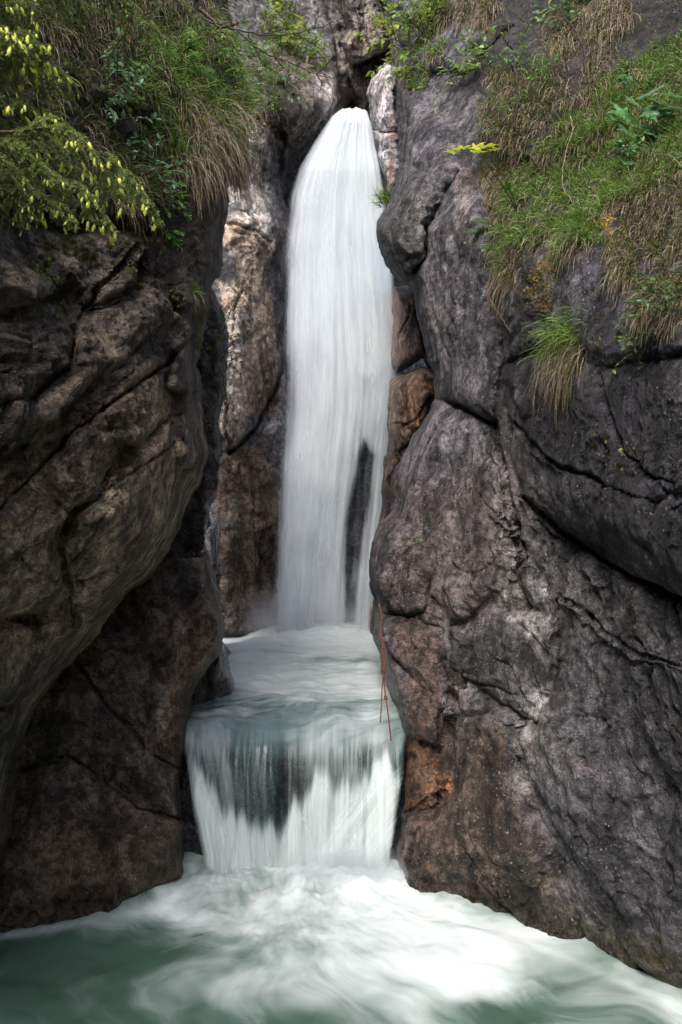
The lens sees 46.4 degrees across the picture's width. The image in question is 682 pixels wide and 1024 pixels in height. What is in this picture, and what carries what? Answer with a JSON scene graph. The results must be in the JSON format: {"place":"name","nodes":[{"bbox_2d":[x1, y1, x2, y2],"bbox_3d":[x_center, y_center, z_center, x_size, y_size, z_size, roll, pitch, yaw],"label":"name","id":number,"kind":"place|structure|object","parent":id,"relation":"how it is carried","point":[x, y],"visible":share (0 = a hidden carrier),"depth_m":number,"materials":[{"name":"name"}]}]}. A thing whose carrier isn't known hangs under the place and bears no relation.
{"place":"outdoors","nodes":[
{"label":"outdoors","id":0,"kind":"place"},
{"bbox_2d":[0,556,224,932],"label":"cliff","id":1,"kind":"structure","parent":0,"point":[98,825],"depth_m":8.14,"materials":[{"name":"stone"}]},
{"bbox_2d":[0,0,247,881],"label":"cliff","id":2,"kind":"structure","parent":0,"point":[104,453],"depth_m":6.18,"materials":[{"name":"grey stone"}]},
{"bbox_2d":[8,204,47,228],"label":"leafy plant","id":3,"kind":"object","parent":2,"relation":"on","point":[19,220],"visible":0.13,"depth_m":5.49,"materials":[{"name":"green plant"}]},
{"bbox_2d":[59,1,116,22],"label":"leafy plant","id":4,"kind":"object","parent":2,"relation":"on","point":[111,17],"visible":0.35,"depth_m":6.41,"materials":[{"name":"green plant"}]},
{"bbox_2d":[1,16,205,354],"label":"moss","id":5,"kind":"object","parent":2,"relation":"on","point":[34,265],"visible":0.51,"depth_m":6.36,"materials":[{"name":"green plant"}]},
{"bbox_2d":[0,0,228,244],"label":"spruce tree","id":6,"kind":"object","parent":2,"relation":"on","point":[15,188],"visible":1,"depth_m":4.33,"materials":[{"name":"green plant"}]},
{"bbox_2d":[72,0,113,33],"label":"bare branch","id":7,"kind":"object","parent":6,"relation":"hanging from","point":[106,17],"visible":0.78,"depth_m":5.20,"materials":[{"name":"brown plant"}]},
{"bbox_2d":[141,59,188,95],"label":"bare branch","id":8,"kind":"object","parent":6,"relation":"attached to","point":[159,71],"visible":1,"depth_m":5.20,"materials":[{"name":"brown plant"}]},
{"bbox_2d":[99,27,160,125],"bbox_3d":[-1.798,-3.461,6.555,0.509,0.644,0.548,0,0,35],"label":"leafy plant","id":9,"kind":"object","parent":2,"relation":"on","point":[123,114],"visible":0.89,"depth_m":6.56,"materials":[{"name":"green plant"}]},
{"bbox_2d":[0,0,268,251],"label":"grass","id":10,"kind":"structure","parent":2,"relation":"on","point":[217,131],"depth_m":7.42,"materials":[{"name":"green plant"}]},
{"bbox_2d":[116,39,162,102],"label":"leafy plant","id":11,"kind":"object","parent":2,"relation":"on","point":[138,70],"visible":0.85,"depth_m":6.80,"materials":[{"name":"green plant"}]},
{"bbox_2d":[126,131,191,188],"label":"leafy plant","id":12,"kind":"object","parent":2,"relation":"on","point":[158,179],"visible":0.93,"depth_m":6.91,"materials":[{"name":"green plant"}]},
{"bbox_2d":[148,207,184,252],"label":"leafy plant","id":13,"kind":"object","parent":2,"relation":"attached to","point":[169,235],"visible":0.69,"depth_m":7.34,"materials":[{"name":"green plant"}]},
{"bbox_2d":[154,171,191,221],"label":"leafy plant","id":14,"kind":"object","parent":2,"relation":"on","point":[177,201],"visible":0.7,"depth_m":7.22,"materials":[{"name":"green plant"}]},
{"bbox_2d":[162,44,216,79],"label":"fern","id":15,"kind":"object","parent":2,"relation":"on","point":[203,73],"visible":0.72,"depth_m":7.68,"materials":[{"name":"green plant"}]},
{"bbox_2d":[189,281,205,312],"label":"grass tuft","id":16,"kind":"object","parent":2,"relation":"on","point":[196,291],"visible":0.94,"depth_m":7.52,"materials":[{"name":"green plant"}]},
{"bbox_2d":[184,9,244,67],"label":"leafy plant","id":17,"kind":"object","parent":2,"relation":"on","point":[220,49],"visible":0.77,"depth_m":7.87,"materials":[{"name":"green plant"}]},
{"bbox_2d":[205,0,226,83],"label":"bare branch","id":18,"kind":"object","parent":2,"relation":"attached to","point":[210,39],"visible":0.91,"depth_m":6.80,"materials":[{"name":"brown plant"}]},
{"bbox_2d":[198,6,238,46],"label":"bare branch","id":19,"kind":"object","parent":2,"relation":"attached to","point":[201,10],"visible":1,"depth_m":6.50,"materials":[{"name":"brown plant"}]},
{"bbox_2d":[204,297,252,349],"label":"leafy plant","id":20,"kind":"object","parent":2,"relation":"on","point":[222,337],"visible":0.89,"depth_m":11.10,"materials":[{"name":"green plant"}]},
{"bbox_2d":[214,33,256,93],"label":"leafy plant","id":21,"kind":"object","parent":2,"relation":"on","point":[234,50],"visible":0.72,"depth_m":8.17,"materials":[{"name":"green plant"}]},
{"bbox_2d":[222,79,251,118],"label":"leafy plant","id":22,"kind":"object","parent":2,"relation":"on","point":[239,87],"visible":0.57,"depth_m":8.20,"materials":[{"name":"green plant"}]},
{"bbox_2d":[233,73,278,129],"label":"leafy plant","id":23,"kind":"object","parent":2,"relation":"on","point":[255,102],"visible":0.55,"depth_m":8.71,"materials":[{"name":"green plant"}]},
{"bbox_2d":[187,5,332,47],"bbox_3d":[-0.732,-4.331,7.093,1.325,0.506,0.233,0,0,0],"label":"bare branch","id":24,"kind":"object","parent":2,"relation":"attached to","point":[211,22],"visible":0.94,"depth_m":7.03,"materials":[{"name":"brown plant"}]},
{"bbox_2d":[217,22,334,88],"bbox_3d":[-0.621,-4.037,6.959,1.124,0.785,0.202,0,0,16],"label":"bare branch","id":25,"kind":"object","parent":2,"relation":"attached to","point":[275,58],"visible":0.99,"depth_m":6.90,"materials":[{"name":"brown plant"}]},
{"bbox_2d":[164,289,228,605],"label":"cliff","id":26,"kind":"structure","parent":0,"point":[189,539],"depth_m":10.92,"materials":[{"name":"grey stone"}]},
{"bbox_2d":[202,525,218,591],"bbox_3d":[-1.844,0.462,11.180,0.256,1.322,1.084,0,0,-9],"label":"trickle","id":27,"kind":"object","parent":26,"relation":"on","point":[202,551],"visible":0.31,"depth_m":11.14,"materials":[{"name":"liquid"}]},
{"bbox_2d":[206,503,219,568],"bbox_3d":[-1.863,0.361,11.391,0.127,0.968,0.952,0,0,0],"label":"trickle","id":28,"kind":"object","parent":26,"relation":"on","point":[209,507],"visible":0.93,"depth_m":11.82,"materials":[{"name":"liquid"}]},
{"bbox_2d":[216,342,250,396],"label":"leafy plant","id":29,"kind":"object","parent":26,"relation":"on","point":[226,362],"visible":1,"depth_m":11.23,"materials":[{"name":"green plant"}]},
{"bbox_2d":[180,746,405,859],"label":"cliff","id":30,"kind":"structure","parent":0,"point":[277,782],"depth_m":9.02,"materials":[{"name":"grey stone"}]},
{"bbox_2d":[185,698,405,871],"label":"cascade","id":31,"kind":"object","parent":30,"relation":"on","point":[347,816],"visible":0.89,"depth_m":8.63,"materials":[{"name":"liquid"}]},
{"bbox_2d":[193,621,396,710],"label":"pool water","id":32,"kind":"structure","parent":0,"point":[320,662],"depth_m":12.29,"materials":[{"name":"white liquid"}]},
{"bbox_2d":[192,641,233,704],"bbox_3d":[-1.805,2.355,11.107,0.754,1.245,2.300,0,0,-13],"label":"pointed rock","id":33,"kind":"object","parent":32,"relation":"in","point":[216,681],"visible":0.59,"depth_m":10.19,"materials":[{"name":"grey stone"}]},
{"bbox_2d":[205,0,428,636],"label":"cliff","id":34,"kind":"structure","parent":0,"point":[255,425],"depth_m":16.23,"materials":[{"name":"grey stone"}]},
{"bbox_2d":[239,17,296,61],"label":"leafy plant","id":35,"kind":"object","parent":34,"relation":"on","point":[266,46],"visible":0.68,"depth_m":16.65,"materials":[{"name":"green plant"}]},
{"bbox_2d":[248,48,297,107],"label":"leafy plant","id":36,"kind":"object","parent":34,"relation":"on","point":[261,84],"visible":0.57,"depth_m":15.80,"materials":[{"name":"green plant"}]},
{"bbox_2d":[271,0,299,18],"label":"leafy plant","id":37,"kind":"object","parent":34,"relation":"on","point":[289,4],"visible":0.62,"depth_m":18.27,"materials":[{"name":"green plant"}]},
{"bbox_2d":[263,0,311,50],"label":"leafy plant","id":38,"kind":"object","parent":34,"relation":"on","point":[276,25],"visible":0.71,"depth_m":17.32,"materials":[{"name":"green plant"}]},
{"bbox_2d":[245,7,330,121],"bbox_3d":[-1.349,-9.703,17.160,1.724,4.079,3.244,0,0,24],"label":"shrub","id":39,"kind":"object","parent":34,"relation":"on","point":[262,26],"depth_m":17.12,"materials":[{"name":"green plant"}]},
{"bbox_2d":[275,62,314,113],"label":"leafy plant","id":40,"kind":"object","parent":34,"relation":"on","point":[302,76],"visible":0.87,"depth_m":16.31,"materials":[{"name":"green plant"}]},
{"bbox_2d":[298,25,329,70],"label":"leafy plant","id":41,"kind":"object","parent":34,"relation":"on","point":[315,51],"visible":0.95,"depth_m":17.27,"materials":[{"name":"green plant"}]},
{"bbox_2d":[366,63,399,194],"bbox_3d":[1.045,-9.007,18.531,0.897,4.846,4.846,0,0,6],"label":"rock slab","id":42,"kind":"object","parent":34,"relation":"on","point":[381,94],"visible":0.78,"depth_m":16.55,"materials":[{"name":"grey stone"}]},
{"bbox_2d":[280,107,397,629],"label":"waterfall","id":43,"kind":"structure","parent":0,"point":[341,317],"depth_m":16.19,"materials":[{"name":"liquid"}]},
{"bbox_2d":[0,852,681,1023],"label":"pool water","id":44,"kind":"structure","parent":0,"point":[200,942],"depth_m":6.71,"materials":[{"name":"white liquid"}]},
{"bbox_2d":[325,0,403,185],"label":"cliff","id":45,"kind":"structure","parent":0,"point":[353,82],"depth_m":19.87,"materials":[{"name":"grey stone"}]},
{"bbox_2d":[339,0,387,65],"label":"chockstone","id":46,"kind":"object","parent":45,"relation":"on","point":[355,16],"visible":0.88,"depth_m":18.16,"materials":[{"name":"grey stone"}]},
{"bbox_2d":[368,447,406,634],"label":"cliff","id":47,"kind":"structure","parent":0,"point":[388,490],"depth_m":14.84,"materials":[{"name":"grey stone"}]},
{"bbox_2d":[369,0,681,988],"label":"cliff","id":48,"kind":"structure","parent":0,"point":[527,592],"depth_m":7.51,"materials":[{"name":"grey stone"}]},
{"bbox_2d":[347,0,408,78],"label":"leafy plant","id":49,"kind":"object","parent":48,"relation":"on","point":[393,31],"visible":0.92,"depth_m":13.46,"materials":[{"name":"green plant"}]},
{"bbox_2d":[367,180,392,210],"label":"leafy plant","id":50,"kind":"object","parent":48,"relation":"on","point":[383,198],"visible":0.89,"depth_m":13.47,"materials":[{"name":"green plant"}]},
{"bbox_2d":[378,604,391,740],"bbox_3d":[0.450,1.749,8.821,0.114,1.390,0.671,0,0,-6],"label":"rope","id":51,"kind":"object","parent":48,"relation":"hanging from","point":[382,646],"visible":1,"depth_m":8.81,"materials":[{"name":"brown fabric"}]},
{"bbox_2d":[385,45,428,93],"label":"leafy plant","id":52,"kind":"object","parent":48,"relation":"on","point":[404,57],"visible":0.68,"depth_m":12.43,"materials":[{"name":"green plant"}]},
{"bbox_2d":[382,367,434,480],"bbox_3d":[1.511,-1.675,15.126,1.428,2.250,4.668,0,0,0],"label":"rock block","id":53,"kind":"object","parent":48,"relation":"on","point":[411,398],"visible":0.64,"depth_m":13.64,"materials":[{"name":"brown stone"}]},
{"bbox_2d":[391,286,431,372],"bbox_3d":[1.578,-3.715,15.562,1.204,2.644,4.537,0,0,0],"label":"rock block","id":54,"kind":"object","parent":48,"relation":"on","point":[408,349],"visible":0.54,"depth_m":14.23,"materials":[{"name":"grey stone"}]},
{"bbox_2d":[401,531,421,546],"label":"seedling","id":55,"kind":"object","parent":48,"relation":"on","point":[413,539],"visible":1,"depth_m":9.07,"materials":[{"name":"green plant"}]},
{"bbox_2d":[380,0,444,39],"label":"leafy plant","id":56,"kind":"object","parent":48,"relation":"on","point":[410,22],"visible":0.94,"depth_m":12.47,"materials":[{"name":"green plant"}]},
{"bbox_2d":[412,0,450,19],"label":"leafy plant","id":57,"kind":"object","parent":48,"relation":"on","point":[424,11],"visible":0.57,"depth_m":12.43,"materials":[{"name":"green plant"}]},
{"bbox_2d":[421,38,480,114],"bbox_3d":[1.675,-6.149,11.113,0.694,1.239,0.961,0,0,-41],"label":"leafy plant","id":58,"kind":"object","parent":48,"relation":"on","point":[459,76],"visible":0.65,"depth_m":11.12,"materials":[{"name":"green plant"}]},
{"bbox_2d":[436,24,498,75],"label":"leafy plant","id":59,"kind":"object","parent":48,"relation":"on","point":[477,48],"visible":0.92,"depth_m":10.67,"materials":[{"name":"green plant"}]},
{"bbox_2d":[469,112,490,138],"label":"leafy plant","id":60,"kind":"object","parent":48,"relation":"on","point":[480,124],"visible":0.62,"depth_m":9.75,"materials":[{"name":"green plant"}]},
{"bbox_2d":[444,142,516,210],"bbox_3d":[1.586,-3.344,7.762,0.572,0.292,1.486,0,0,43],"label":"maple sapling","id":61,"kind":"object","parent":48,"relation":"on","point":[478,147],"visible":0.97,"depth_m":7.47,"materials":[{"name":"yellow plant"}]},
{"bbox_2d":[463,211,499,238],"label":"fern","id":62,"kind":"object","parent":48,"relation":"on","point":[478,231],"visible":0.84,"depth_m":8.84,"materials":[{"name":"green plant"}]},
{"bbox_2d":[463,222,502,251],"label":"leafy plant","id":63,"kind":"object","parent":48,"relation":"on","point":[484,249],"visible":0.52,"depth_m":8.62,"materials":[{"name":"green plant"}]},
{"bbox_2d":[486,267,510,330],"bbox_3d":[1.656,-2.224,8.167,0.118,0.882,0.612,0,0,-14],"label":"hanging root","id":64,"kind":"object","parent":48,"relation":"hanging from","point":[487,283],"visible":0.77,"depth_m":8.42,"materials":[{"name":"brown plant"}]},
{"bbox_2d":[477,239,521,315],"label":"grass tuft","id":65,"kind":"object","parent":48,"relation":"on","point":[509,273],"visible":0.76,"depth_m":8.00,"materials":[{"name":"green plant"}]},
{"bbox_2d":[480,98,519,132],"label":"leafy plant","id":66,"kind":"object","parent":48,"relation":"on","point":[503,111],"visible":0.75,"depth_m":9.24,"materials":[{"name":"green plant"}]},
{"bbox_2d":[494,0,518,128],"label":"bare sapling","id":67,"kind":"object","parent":48,"relation":"on","point":[517,87],"visible":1,"depth_m":8.02,"materials":[{"name":"brown plant"}]},
{"bbox_2d":[486,24,530,76],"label":"leafy plant","id":68,"kind":"object","parent":48,"relation":"on","point":[507,48],"visible":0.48,"depth_m":9.98,"materials":[{"name":"green plant"}]},
{"bbox_2d":[509,80,536,101],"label":"fern","id":69,"kind":"object","parent":48,"relation":"on","point":[523,93],"visible":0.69,"depth_m":9.16,"materials":[{"name":"green plant"}]},
{"bbox_2d":[507,2,554,85],"bbox_3d":[1.867,-4.574,7.806,0.074,1.012,0.558,0,0,-39],"label":"bare sapling","id":70,"kind":"object","parent":48,"relation":"on","point":[548,55],"visible":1,"depth_m":7.75,"materials":[{"name":"brown plant"}]},
{"bbox_2d":[392,0,681,347],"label":"grass","id":71,"kind":"structure","parent":48,"relation":"on","point":[608,178],"depth_m":8.12,"materials":[{"name":"green plant"}]},
{"bbox_2d":[518,47,560,90],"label":"leafy plant","id":72,"kind":"object","parent":48,"relation":"on","point":[539,68],"visible":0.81,"depth_m":9.16,"materials":[{"name":"green plant"}]},
{"bbox_2d":[515,305,589,433],"bbox_3d":[1.905,-1.207,6.690,0.898,1.080,0.943,0,0,-44],"label":"grass tuft","id":73,"kind":"object","parent":48,"relation":"on","point":[567,356],"visible":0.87,"depth_m":6.65,"materials":[{"name":"green plant"}]},
{"bbox_2d":[531,0,575,21],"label":"leafy plant","id":74,"kind":"object","parent":48,"relation":"on","point":[547,10],"visible":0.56,"depth_m":10.89,"materials":[{"name":"green plant"}]},
{"bbox_2d":[531,0,580,33],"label":"leafy plant","id":75,"kind":"object","parent":48,"relation":"on","point":[567,14],"visible":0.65,"depth_m":10.27,"materials":[{"name":"green plant"}]},
{"bbox_2d":[476,18,637,470],"bbox_3d":[2.069,-3.808,8.520,0.671,7.046,6.489,0,0,0],"label":"moss","id":76,"kind":"object","parent":48,"relation":"attached to","point":[553,269],"visible":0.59,"depth_m":7.25,"materials":[{"name":"plant"}]},
{"bbox_2d":[540,208,599,280],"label":"grass tuft","id":77,"kind":"object","parent":48,"relation":"on","point":[568,238],"visible":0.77,"depth_m":6.77,"materials":[{"name":"green plant"}]},
{"bbox_2d":[553,0,586,74],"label":"bare sapling","id":78,"kind":"object","parent":48,"relation":"on","point":[584,51],"visible":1,"depth_m":7.46,"materials":[{"name":"brown plant"}]},
{"bbox_2d":[562,115,590,209],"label":"dry stem","id":79,"kind":"object","parent":48,"relation":"attached to","point":[564,162],"visible":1,"depth_m":7.81,"materials":[{"name":"brown plant"}]},
{"bbox_2d":[593,231,651,305],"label":"grass tuft","id":80,"kind":"object","parent":48,"relation":"on","point":[622,260],"visible":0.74,"depth_m":6.08,"materials":[{"name":"green plant"}]},
{"bbox_2d":[612,324,641,373],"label":"leafy plant","id":81,"kind":"object","parent":48,"relation":"on","point":[623,340],"visible":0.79,"depth_m":5.76,"materials":[{"name":"green plant"}]},
{"bbox_2d":[612,131,648,169],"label":"leafy plant","id":82,"kind":"object","parent":48,"relation":"on","point":[627,150],"visible":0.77,"depth_m":6.97,"materials":[{"name":"green plant"}]},
{"bbox_2d":[614,66,660,103],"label":"leafy plant","id":83,"kind":"object","parent":48,"relation":"on","point":[628,78],"visible":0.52,"depth_m":8.06,"materials":[{"name":"green plant"}]},
{"bbox_2d":[606,81,681,145],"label":"leafy plant","id":84,"kind":"object","parent":48,"relation":"on","point":[651,112],"visible":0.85,"depth_m":7.21,"materials":[{"name":"green plant"}]},
{"bbox_2d":[618,247,680,349],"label":"grass tuft","id":85,"kind":"object","parent":48,"relation":"on","point":[649,298],"visible":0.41,"depth_m":5.57,"materials":[{"name":"green plant"}]},
{"bbox_2d":[619,277,679,352],"bbox_3d":[2.074,-1.355,5.378,0.452,0.484,0.464,0,0,39],"label":"leafy plant","id":86,"kind":"object","parent":48,"relation":"on","point":[648,303],"visible":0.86,"depth_m":5.39,"materials":[{"name":"green plant"}]}
]}

